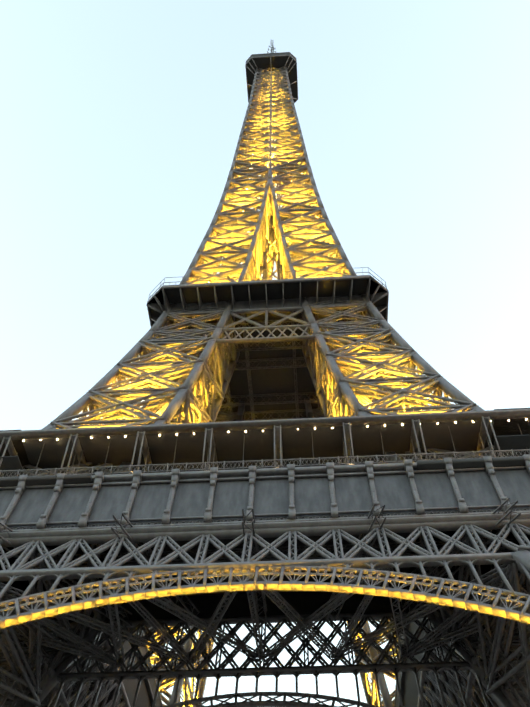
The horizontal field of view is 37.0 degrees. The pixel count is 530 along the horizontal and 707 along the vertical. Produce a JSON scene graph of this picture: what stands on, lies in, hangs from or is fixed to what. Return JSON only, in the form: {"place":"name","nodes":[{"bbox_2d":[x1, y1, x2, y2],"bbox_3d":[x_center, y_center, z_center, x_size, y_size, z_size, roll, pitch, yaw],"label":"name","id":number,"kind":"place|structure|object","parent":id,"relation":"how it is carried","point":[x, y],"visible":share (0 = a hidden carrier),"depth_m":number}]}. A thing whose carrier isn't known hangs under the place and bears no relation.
{"place":"outdoors","nodes":[
{"label":"outdoors","id":0,"kind":"place"},
{"bbox_2d":[0,46,529,706],"bbox_3d":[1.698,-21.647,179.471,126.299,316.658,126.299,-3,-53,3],"label":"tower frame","id":1,"kind":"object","parent":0,"point":[500,696],"visible":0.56,"depth_m":76.55},
{"bbox_2d":[0,53,529,706],"bbox_3d":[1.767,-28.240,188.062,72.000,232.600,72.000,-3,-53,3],"label":"eiffel tower decks","id":2,"kind":"object","parent":1,"relation":"attached to","point":[174,449],"visible":0.12,"depth_m":87.11},
{"bbox_2d":[23,419,526,440],"bbox_3d":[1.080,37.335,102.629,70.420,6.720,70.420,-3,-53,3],"label":"string lights","id":3,"kind":"object","parent":2,"relation":"attached to","point":[262,430],"visible":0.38,"depth_m":84.38},
{"bbox_2d":[0,469,529,529],"bbox_3d":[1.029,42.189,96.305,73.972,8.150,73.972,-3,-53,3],"label":"wall panels","id":4,"kind":"object","parent":1,"relation":"attached to","point":[353,493],"depth_m":74.58},
{"bbox_2d":[0,435,529,476],"bbox_3d":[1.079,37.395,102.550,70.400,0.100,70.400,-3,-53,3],"label":"eiffel tower pavilion glazing","id":5,"kind":"structure","parent":1,"relation":"attached to","point":[514,442],"depth_m":81.14},
{"bbox_2d":[0,0,529,706],"label":"sky","id":6,"kind":"structure","parent":0,"point":[121,121]},
{"label":"ground","id":7,"kind":"structure","parent":0,"visible":0},
{"bbox_2d":[0,40,529,706],"bbox_3d":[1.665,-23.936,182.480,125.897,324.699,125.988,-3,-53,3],"label":"metal lattice","id":8,"kind":"object","parent":7,"relation":"on","point":[312,246],"visible":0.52,"depth_m":83.57}
]}

